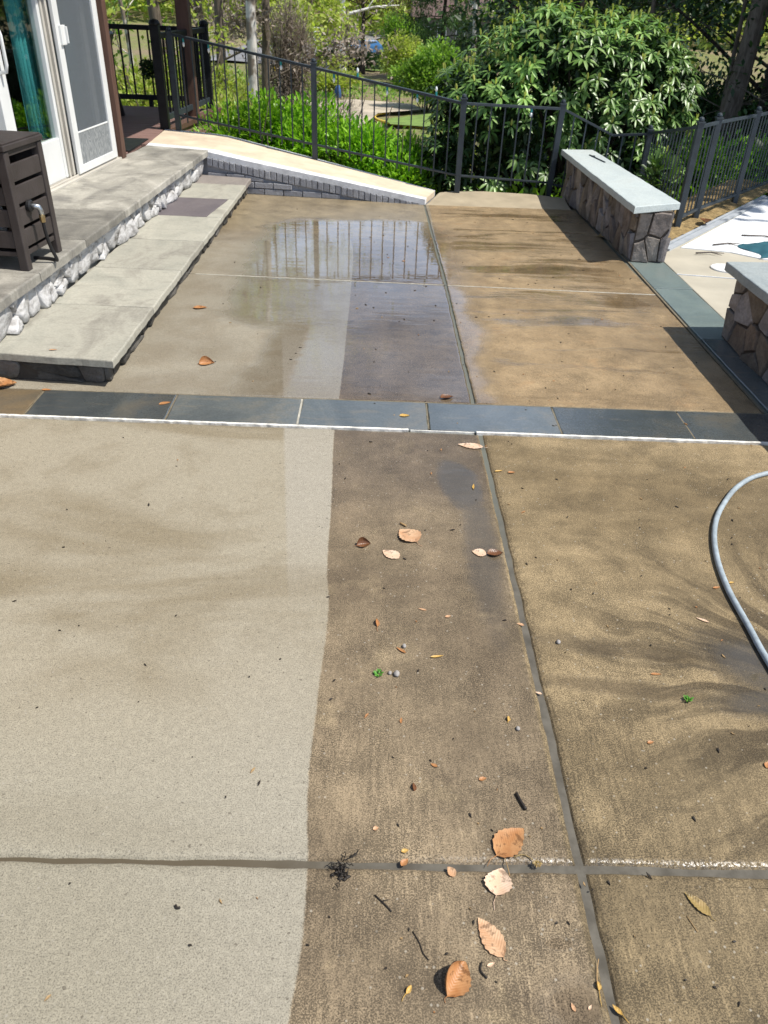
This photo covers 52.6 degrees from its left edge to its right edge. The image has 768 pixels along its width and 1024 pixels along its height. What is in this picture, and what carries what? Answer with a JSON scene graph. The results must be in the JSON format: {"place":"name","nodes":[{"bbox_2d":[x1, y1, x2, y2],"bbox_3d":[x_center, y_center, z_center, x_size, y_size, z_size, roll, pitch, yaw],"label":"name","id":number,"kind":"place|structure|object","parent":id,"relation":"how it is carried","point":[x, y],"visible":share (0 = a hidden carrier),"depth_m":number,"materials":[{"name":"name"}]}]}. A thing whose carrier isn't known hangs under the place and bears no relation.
{"place":"outdoors","nodes":[
{"label":"outdoors","id":0,"kind":"place"},
{"bbox_2d":[211,31,383,68],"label":"road","id":1,"kind":"structure","parent":0,"point":[238,57],"depth_m":84.98,"materials":[{"name":"asphalt"}]},
{"bbox_2d":[299,99,422,126],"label":"path","id":2,"kind":"structure","parent":0,"point":[368,107],"depth_m":53.67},
{"bbox_2d":[0,205,767,1023],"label":"joint mud","id":3,"kind":"structure","parent":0,"point":[580,869],"depth_m":1.84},
{"bbox_2d":[0,389,43,414],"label":"border stone","id":4,"kind":"object","parent":3,"relation":"on","point":[15,401],"visible":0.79,"depth_m":3.78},
{"bbox_2d":[25,390,175,419],"bbox_3d":[-1.364,-0.495,3.785,0.658,0.062,0.296,2,34,-1],"label":"border stone","id":5,"kind":"object","parent":3,"relation":"on","point":[101,404],"visible":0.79,"depth_m":3.77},
{"bbox_2d":[0,145,207,341],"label":"stone terrace","id":6,"kind":"structure","parent":3,"relation":"on","point":[102,214],"depth_m":5.47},
{"bbox_2d":[0,130,61,270],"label":"hose box","id":7,"kind":"object","parent":6,"relation":"on","point":[28,217],"visible":1,"depth_m":4.22,"materials":[{"name":"brown plastic"}]},
{"bbox_2d":[0,175,250,381],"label":"stone step","id":8,"kind":"object","parent":3,"relation":"on","point":[94,323],"visible":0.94,"depth_m":4.63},
{"bbox_2d":[166,395,300,423],"bbox_3d":[-0.722,-0.473,3.790,0.619,0.062,0.296,2,34,-1],"label":"border stone","id":9,"kind":"object","parent":3,"relation":"on","point":[237,409],"visible":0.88,"depth_m":3.77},
{"bbox_2d":[0,274,470,403],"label":"concrete slab","id":10,"kind":"structure","parent":3,"relation":"on","point":[332,331],"depth_m":4.49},
{"bbox_2d":[0,418,574,865],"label":"concrete slab","id":11,"kind":"structure","parent":3,"relation":"on","point":[216,572],"depth_m":2.39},
{"bbox_2d":[12,216,765,1012],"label":"leaf litter","id":12,"kind":"object","parent":11,"relation":"on","point":[418,670],"visible":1,"depth_m":2.30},
{"bbox_2d":[399,529,421,545],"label":"fallen leaf","id":13,"kind":"object","parent":11,"relation":"on","point":[412,535],"visible":1,"depth_m":2.94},
{"bbox_2d":[487,828,523,865],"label":"fallen leaf","id":14,"kind":"object","parent":11,"relation":"on","point":[507,842],"visible":1,"depth_m":1.88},
{"bbox_2d":[0,861,610,1023],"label":"concrete slab","id":15,"kind":"structure","parent":3,"relation":"on","point":[93,943],"depth_m":1.66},
{"bbox_2d":[327,850,358,889],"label":"root clump","id":16,"kind":"object","parent":15,"relation":"on","point":[340,873],"visible":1,"depth_m":1.80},
{"bbox_2d":[444,960,470,1000],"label":"fallen leaf","id":17,"kind":"object","parent":15,"relation":"on","point":[457,980],"visible":1,"depth_m":1.61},
{"bbox_2d":[478,918,506,960],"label":"fallen leaf","id":18,"kind":"object","parent":15,"relation":"on","point":[492,938],"visible":1,"depth_m":1.69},
{"bbox_2d":[484,868,512,910],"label":"fallen leaf","id":19,"kind":"object","parent":15,"relation":"on","point":[498,882],"visible":1,"depth_m":1.79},
{"bbox_2d":[189,194,443,284],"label":"concrete slab","id":20,"kind":"structure","parent":3,"relation":"on","point":[280,236],"depth_m":6.34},
{"bbox_2d":[298,399,427,431],"bbox_3d":[-0.100,-0.452,3.794,0.620,0.062,0.304,2,34,-1],"label":"border stone","id":21,"kind":"object","parent":3,"relation":"on","point":[327,412],"visible":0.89,"depth_m":3.77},
{"bbox_2d":[0,239,763,438],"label":"joint mortar","id":22,"kind":"object","parent":3,"relation":"on","point":[738,385],"visible":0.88,"depth_m":3.92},
{"bbox_2d":[0,414,767,445],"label":"caulk line","id":23,"kind":"object","parent":3,"relation":"on","point":[380,429],"visible":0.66,"depth_m":3.65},
{"bbox_2d":[196,273,652,294],"bbox_3d":[0.284,-1.608,5.521,3.264,0.018,0.012,3,34,1],"label":"joint mortar","id":24,"kind":"object","parent":3,"relation":"on","point":[429,284],"visible":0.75,"depth_m":5.51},
{"bbox_2d":[427,403,560,433],"bbox_3d":[0.526,-0.430,3.799,0.626,0.062,0.306,2,34,-1],"label":"border stone","id":25,"kind":"object","parent":3,"relation":"on","point":[475,418],"visible":0.81,"depth_m":3.78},
{"bbox_2d":[425,205,654,294],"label":"concrete slab","id":26,"kind":"structure","parent":3,"relation":"on","point":[548,253],"depth_m":6.30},
{"bbox_2d":[447,286,760,412],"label":"concrete slab","id":27,"kind":"structure","parent":3,"relation":"on","point":[628,337],"depth_m":4.51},
{"bbox_2d":[561,149,680,262],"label":"seat wall","id":28,"kind":"structure","parent":3,"relation":"on","point":[629,216],"depth_m":6.44,"materials":[{"name":"stone"}]},
{"bbox_2d":[552,407,693,438],"bbox_3d":[1.156,-0.408,3.802,0.629,0.062,0.313,2,34,-1],"label":"border stone","id":29,"kind":"object","parent":3,"relation":"on","point":[622,423],"visible":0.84,"depth_m":3.78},
{"bbox_2d":[483,435,767,869],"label":"concrete slab","id":30,"kind":"structure","parent":3,"relation":"on","point":[627,808],"depth_m":2.53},
{"bbox_2d":[711,471,767,666],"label":"garden hose","id":31,"kind":"object","parent":30,"relation":"on","point":[738,607],"visible":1,"depth_m":2.80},
{"bbox_2d":[624,256,692,289],"bbox_3d":[2.084,-1.852,6.025,0.288,0.062,0.959,2,34,-1],"label":"border stone","id":32,"kind":"object","parent":3,"relation":"on","point":[656,275],"visible":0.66,"depth_m":5.86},
{"bbox_2d":[586,874,767,1023],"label":"concrete slab","id":33,"kind":"structure","parent":3,"relation":"on","point":[660,957],"depth_m":1.69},
{"bbox_2d":[684,892,715,920],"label":"fallen leaf","id":34,"kind":"object","parent":33,"relation":"on","point":[700,905],"visible":1,"depth_m":1.77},
{"bbox_2d":[654,289,724,339],"bbox_3d":[2.086,-1.308,5.209,0.284,0.062,0.978,2,34,-1],"label":"border stone","id":35,"kind":"object","parent":3,"relation":"on","point":[700,318],"visible":0.69,"depth_m":5.18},
{"bbox_2d":[676,411,767,441],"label":"border stone","id":36,"kind":"object","parent":3,"relation":"on","point":[728,426],"visible":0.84,"depth_m":3.79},
{"bbox_2d":[701,339,767,412],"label":"border stone","id":37,"kind":"object","parent":3,"relation":"on","point":[746,376],"visible":0.51,"depth_m":4.38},
{"bbox_2d":[385,113,443,126],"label":"lawn","id":38,"kind":"structure","parent":0,"point":[417,120],"depth_m":48.48,"materials":[{"name":"green plant"}]},
{"bbox_2d":[106,0,767,238],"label":"ground","id":39,"kind":"structure","parent":0,"point":[369,74],"depth_m":87.68,"materials":[{"name":"soil"}]},
{"bbox_2d":[0,0,126,193],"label":"house","id":40,"kind":"structure","parent":39,"relation":"on","point":[97,139],"depth_m":6.23,"materials":[{"name":"brown"}]},
{"bbox_2d":[3,0,49,141],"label":"curtain","id":41,"kind":"object","parent":40,"relation":"hanging from","point":[24,55],"visible":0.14,"depth_m":5.75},
{"bbox_2d":[0,0,68,184],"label":"sliding door","id":42,"kind":"structure","parent":40,"relation":"in","point":[53,149],"depth_m":5.79,"materials":[{"name":"white plastic"}]},
{"bbox_2d":[46,0,85,170],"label":"sliding door","id":43,"kind":"structure","parent":40,"relation":"in","point":[46,0],"depth_m":6.09,"materials":[{"name":"white plastic"}]},
{"bbox_2d":[47,0,117,173],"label":"screen door","id":44,"kind":"structure","parent":40,"relation":"in","point":[93,140],"depth_m":6.33,"materials":[{"name":"white plastic"}]},
{"bbox_2d":[108,15,131,79],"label":"spring shrub","id":45,"kind":"object","parent":39,"relation":"on","point":[118,51],"depth_m":16.99,"materials":[{"name":"green plant"}]},
{"bbox_2d":[107,0,210,42],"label":"forest tree","id":46,"kind":"object","parent":39,"relation":"on","point":[135,4],"visible":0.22,"depth_m":28.72,"materials":[{"name":"green plant"}]},
{"bbox_2d":[121,106,221,154],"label":"wooden deck","id":47,"kind":"structure","parent":39,"relation":"on","point":[140,121],"depth_m":9.17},
{"bbox_2d":[124,138,148,151],"bbox_3d":[-2.662,-3.652,7.720,0.460,0.012,0.750,2,34,-1],"label":"door mat","id":48,"kind":"object","parent":47,"relation":"on","point":[131,144],"depth_m":7.80,"materials":[{"name":"fabric"}]},
{"bbox_2d":[108,19,213,128],"bbox_3d":[-3.352,-5.271,9.189,2.267,1.045,2.016,2,34,-1],"label":"deck railing","id":49,"kind":"object","parent":47,"relation":"on","point":[154,27],"visible":0.66,"depth_m":9.45,"materials":[{"name":"metal"}]},
{"bbox_2d":[138,58,154,80],"bbox_3d":[-2.583,-4.852,8.524,0.238,0.216,0.233,2,34,-1],"label":"plant ball","id":50,"kind":"object","parent":49,"relation":"hanging from","point":[148,70],"visible":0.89,"depth_m":8.49,"materials":[{"name":"green plant"}]},
{"bbox_2d":[174,0,199,115],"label":"porch post","id":51,"kind":"object","parent":47,"relation":"on","point":[183,14],"visible":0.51,"depth_m":9.20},
{"bbox_2d":[118,56,224,129],"bbox_3d":[-3.684,-6.163,13.122,2.397,2.707,2.030,2,34,-1],"label":"spring shrub","id":52,"kind":"object","parent":39,"relation":"on","point":[140,90],"visible":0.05,"depth_m":12.42,"materials":[{"name":"green plant"}]},
{"bbox_2d":[111,0,239,93],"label":"forest tree","id":53,"kind":"object","parent":39,"relation":"on","point":[124,17],"visible":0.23,"depth_m":17.72,"materials":[{"name":"green plant"}]},
{"bbox_2d":[114,31,253,112],"bbox_3d":[-4.748,-8.622,17.573,3.930,4.008,2.748,2,34,-1],"label":"spring shrub","id":54,"kind":"object","parent":39,"relation":"on","point":[219,80],"visible":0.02,"depth_m":16.79,"materials":[{"name":"green plant"}]},
{"bbox_2d":[146,0,244,70],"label":"forest tree","id":55,"kind":"object","parent":39,"relation":"on","point":[154,12],"visible":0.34,"depth_m":25.14,"materials":[{"name":"grey plant"}]},
{"bbox_2d":[214,0,228,94],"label":"forest tree","id":56,"kind":"object","parent":39,"relation":"on","point":[218,13],"visible":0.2,"depth_m":22.13,"materials":[{"name":"grey plant"}]},
{"bbox_2d":[109,0,345,72],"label":"forest tree","id":57,"kind":"object","parent":39,"relation":"on","point":[200,10],"visible":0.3,"depth_m":39.61,"materials":[{"name":"green plant"}]},
{"bbox_2d":[202,86,266,135],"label":"spring shrub","id":58,"kind":"object","parent":39,"relation":"on","point":[222,98],"visible":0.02,"depth_m":13.10,"materials":[{"name":"green plant"}]},
{"bbox_2d":[245,0,259,103],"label":"birch tree","id":59,"kind":"object","parent":39,"relation":"on","point":[251,31],"visible":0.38,"depth_m":20.54,"materials":[{"name":"white plant"}]},
{"bbox_2d":[191,87,322,153],"bbox_3d":[-1.501,-4.268,9.643,1.718,1.818,1.300,-17,38,-26],"label":"broadleaf shrub","id":60,"kind":"object","parent":39,"relation":"on","point":[254,116],"visible":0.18,"depth_m":9.15,"materials":[{"name":"green plant"}]},
{"bbox_2d":[169,0,399,100],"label":"forest tree","id":61,"kind":"object","parent":39,"relation":"on","point":[263,18],"visible":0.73,"depth_m":32.38,"materials":[{"name":"green plant"}]},
{"bbox_2d":[256,0,319,103],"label":"brown thicket","id":62,"kind":"object","parent":39,"relation":"on","point":[286,45],"visible":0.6,"depth_m":35.87,"materials":[{"name":"grey plant"}]},
{"bbox_2d":[146,129,434,204],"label":"kerb wall","id":63,"kind":"structure","parent":39,"relation":"on","point":[267,170],"depth_m":7.71,"materials":[{"name":"beige concrete"}]},
{"bbox_2d":[165,26,654,196],"bbox_3d":[0.173,-3.965,7.997,5.119,1.550,0.676,6,34,6],"label":"metal fence","id":64,"kind":"object","parent":63,"relation":"on","point":[463,102],"visible":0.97,"depth_m":7.96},
{"bbox_2d":[270,0,366,74],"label":"spring tree","id":65,"kind":"object","parent":39,"relation":"on","point":[339,6],"visible":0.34,"depth_m":51.46,"materials":[{"name":"green plant"}]},
{"bbox_2d":[292,88,363,123],"bbox_3d":[-3.054,-18.007,36.168,4.845,3.247,3.584,-19,39,-28],"label":"wild brush","id":66,"kind":"object","parent":39,"relation":"on","point":[343,108],"visible":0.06,"depth_m":35.76,"materials":[{"name":"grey plant"}]},
{"bbox_2d":[303,71,353,96],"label":"yard shrub","id":67,"kind":"object","parent":39,"relation":"on","point":[331,85],"visible":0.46,"depth_m":59.06,"materials":[{"name":"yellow plant"}]},
{"bbox_2d":[179,65,478,152],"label":"ground cover","id":68,"kind":"object","parent":39,"relation":"on","point":[383,90],"visible":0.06,"depth_m":60.01,"materials":[{"name":"green plant"}]},
{"bbox_2d":[255,89,406,175],"bbox_3d":[-0.565,-4.115,9.443,2.045,1.848,1.276,13,35,16],"label":"broadleaf shrub","id":69,"kind":"object","parent":39,"relation":"on","point":[354,161],"visible":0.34,"depth_m":9.01,"materials":[{"name":"green plant"}]},
{"bbox_2d":[329,48,384,69],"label":"yard shrub","id":70,"kind":"object","parent":39,"relation":"on","point":[370,58],"visible":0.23,"depth_m":81.00,"materials":[{"name":"green plant"}]},
{"bbox_2d":[351,40,382,54],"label":"parked car","id":71,"kind":"object","parent":39,"relation":"on","point":[374,43],"visible":0.19,"depth_m":94.15,"materials":[{"name":"blue paint"}]},
{"bbox_2d":[306,0,440,74],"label":"budding tree","id":72,"kind":"object","parent":39,"relation":"on","point":[362,69],"visible":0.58,"depth_m":74.03,"materials":[{"name":"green plant"}]},
{"bbox_2d":[340,0,414,69],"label":"sycamore tree","id":73,"kind":"object","parent":39,"relation":"on","point":[367,8],"visible":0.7,"depth_m":67.34,"materials":[{"name":"white plant"}]},
{"bbox_2d":[376,27,425,81],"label":"yard shrub","id":74,"kind":"object","parent":39,"relation":"on","point":[406,49],"visible":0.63,"depth_m":66.01,"materials":[{"name":"green plant"}]},
{"bbox_2d":[376,8,431,54],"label":"yard shrub","id":75,"kind":"object","parent":39,"relation":"on","point":[391,24],"visible":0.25,"depth_m":85.00,"materials":[{"name":"green plant"}]},
{"bbox_2d":[363,130,446,191],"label":"broadleaf shrub","id":76,"kind":"object","parent":39,"relation":"on","point":[412,175],"visible":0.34,"depth_m":8.91,"materials":[{"name":"green plant"}]},
{"bbox_2d":[375,112,442,129],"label":"lawn edging","id":77,"kind":"object","parent":39,"relation":"on","point":[407,126],"visible":0.5,"depth_m":47.74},
{"bbox_2d":[374,0,489,74],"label":"conifer tree","id":78,"kind":"object","parent":39,"relation":"on","point":[422,31],"visible":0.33,"depth_m":70.85,"materials":[{"name":"green plant"}]},
{"bbox_2d":[386,35,478,112],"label":"yard shrub","id":79,"kind":"object","parent":39,"relation":"on","point":[422,75],"visible":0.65,"depth_m":52.43,"materials":[{"name":"green plant"}]},
{"bbox_2d":[105,0,767,49],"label":"distant woods","id":80,"kind":"object","parent":39,"relation":"on","point":[375,17],"visible":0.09,"depth_m":116.58,"materials":[{"name":"green plant"}]},
{"bbox_2d":[411,0,493,55],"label":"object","id":81,"kind":"structure","parent":39,"relation":"on","point":[447,10],"depth_m":99.85,"materials":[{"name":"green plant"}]},
{"bbox_2d":[447,0,522,54],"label":"forest tree","id":82,"kind":"object","parent":39,"relation":"on","point":[475,7],"visible":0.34,"depth_m":69.95,"materials":[{"name":"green plant"}]},
{"bbox_2d":[476,86,611,178],"bbox_3d":[4.559,-8.443,18.277,4.812,3.435,2.576,-7,35,-14],"label":"dark thicket","id":83,"kind":"object","parent":39,"relation":"on","point":[538,150],"depth_m":17.67,"materials":[{"name":"green plant"}]},
{"bbox_2d":[417,0,704,196],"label":"rhododendron","id":84,"kind":"object","parent":39,"relation":"on","point":[656,85],"visible":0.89,"depth_m":8.39,"materials":[{"name":"green plant"}]},
{"bbox_2d":[427,0,737,186],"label":"forest tree","id":85,"kind":"object","parent":39,"relation":"on","point":[500,13],"visible":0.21,"depth_m":20.24,"materials":[{"name":"green plant"}]},
{"bbox_2d":[449,0,749,77],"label":"forest tree","id":86,"kind":"object","parent":39,"relation":"on","point":[522,3],"visible":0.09,"depth_m":31.08,"materials":[{"name":"green plant"}]},
{"bbox_2d":[443,137,767,200],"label":"ground cover","id":87,"kind":"object","parent":39,"relation":"on","point":[726,151],"visible":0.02,"depth_m":9.68,"materials":[{"name":"green plant"}]},
{"bbox_2d":[478,173,765,214],"bbox_3d":[6.598,-5.781,14.545,10.884,3.140,13.562,2,34,-1],"label":"ground cover","id":88,"kind":"object","parent":39,"relation":"on","point":[514,189],"visible":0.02,"depth_m":8.81,"materials":[{"name":"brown plant"}]},
{"bbox_2d":[530,0,767,143],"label":"forest tree","id":89,"kind":"object","parent":39,"relation":"on","point":[755,85],"visible":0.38,"depth_m":17.22,"materials":[{"name":"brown plant"}]},
{"bbox_2d":[566,0,767,124],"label":"bare tree","id":90,"kind":"object","parent":39,"relation":"on","point":[652,12],"visible":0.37,"depth_m":14.60,"materials":[{"name":"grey plant"}]},
{"bbox_2d":[614,107,728,199],"bbox_3d":[5.114,-6.205,14.182,2.551,2.370,2.041,2,34,-1],"label":"dark shrub","id":91,"kind":"object","parent":39,"relation":"on","point":[707,118],"visible":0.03,"depth_m":13.75,"materials":[{"name":"green plant"}]},
{"bbox_2d":[582,0,767,104],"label":"bare tree","id":92,"kind":"object","parent":39,"relation":"on","point":[676,5],"visible":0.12,"depth_m":13.56,"materials":[{"name":"brown plant"}]},
{"bbox_2d":[589,0,767,137],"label":"bare tree","id":93,"kind":"object","parent":39,"relation":"on","point":[735,44],"visible":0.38,"depth_m":14.82,"materials":[{"name":"brown plant"}]},
{"bbox_2d":[643,129,739,198],"bbox_3d":[3.792,-4.225,9.867,1.578,1.152,1.066,2,34,-1],"label":"sunlit bush","id":94,"kind":"object","parent":39,"relation":"on","point":[703,163],"visible":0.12,"depth_m":9.60,"materials":[{"name":"green plant"}]},
{"bbox_2d":[616,0,767,67],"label":"forest tree","id":95,"kind":"object","parent":39,"relation":"on","point":[705,9],"visible":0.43,"depth_m":24.43,"materials":[{"name":"green plant"}]},
{"bbox_2d":[693,54,726,97],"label":"dark thicket","id":96,"kind":"object","parent":39,"relation":"on","point":[711,72],"visible":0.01,"depth_m":26.48,"materials":[{"name":"green plant"}]},
{"bbox_2d":[676,70,757,145],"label":"dark thicket","id":97,"kind":"object","parent":39,"relation":"on","point":[702,104],"visible":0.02,"depth_m":19.05,"materials":[{"name":"green plant"}]},
{"bbox_2d":[697,68,765,139],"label":"dark thicket","id":98,"kind":"object","parent":39,"relation":"on","point":[750,89],"visible":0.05,"depth_m":19.61,"materials":[{"name":"green plant"}]},
{"bbox_2d":[704,128,767,200],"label":"sunlit bush","id":99,"kind":"object","parent":39,"relation":"on","point":[750,157],"visible":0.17,"depth_m":10.52,"materials":[{"name":"green plant"}]},
{"bbox_2d":[718,0,767,153],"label":"forest tree","id":100,"kind":"object","parent":39,"relation":"on","point":[754,36],"visible":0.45,"depth_m":14.02,"materials":[{"name":"grey plant"}]},
{"bbox_2d":[725,102,767,147],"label":"dark shrub","id":101,"kind":"object","parent":39,"relation":"on","point":[745,110],"visible":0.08,"depth_m":12.72,"materials":[{"name":"green plant"}]},
{"bbox_2d":[426,191,570,209],"bbox_3d":[1.120,-3.034,7.931,1.442,0.335,0.554,2,34,-1],"label":"patio apron","id":102,"kind":"object","parent":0,"point":[488,199],"visible":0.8,"depth_m":7.80,"materials":[{"name":"concrete"}]},
{"bbox_2d":[597,180,767,239],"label":"mulch bed","id":103,"kind":"object","parent":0,"point":[689,223],"visible":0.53,"depth_m":7.88,"materials":[{"name":"wood"}]},
{"bbox_2d":[635,146,684,197],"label":"young rhododendron","id":104,"kind":"object","parent":103,"relation":"on","point":[653,164],"visible":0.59,"depth_m":7.58,"materials":[{"name":"green plant"}]},
{"bbox_2d":[643,106,767,226],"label":"picket fence","id":105,"kind":"object","parent":103,"relation":"on","point":[698,128],"visible":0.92,"depth_m":7.34,"materials":[{"name":"black metal"}]},
{"bbox_2d":[664,212,767,319],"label":"pool deck","id":106,"kind":"structure","parent":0,"point":[715,294],"depth_m":5.99,"materials":[{"name":"concrete"}]},
{"bbox_2d":[667,195,767,250],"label":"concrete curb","id":107,"kind":"object","parent":106,"relation":"on","point":[698,231],"visible":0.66,"depth_m":7.31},
{"bbox_2d":[722,262,767,383],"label":"seat wall","id":108,"kind":"structure","parent":106,"relation":"on","point":[745,332],"depth_m":4.44,"materials":[{"name":"stone"}]},
{"bbox_2d":[677,200,767,278],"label":"pool floor","id":109,"kind":"structure","parent":0,"point":[753,221],"depth_m":6.96,"materials":[{"name":"white paint"}]},
{"bbox_2d":[738,241,767,257],"bbox_3d":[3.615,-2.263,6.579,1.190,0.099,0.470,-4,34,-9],"label":"swimming pool","id":110,"kind":"structure","parent":109,"relation":"on","point":[761,248],"depth_m":6.53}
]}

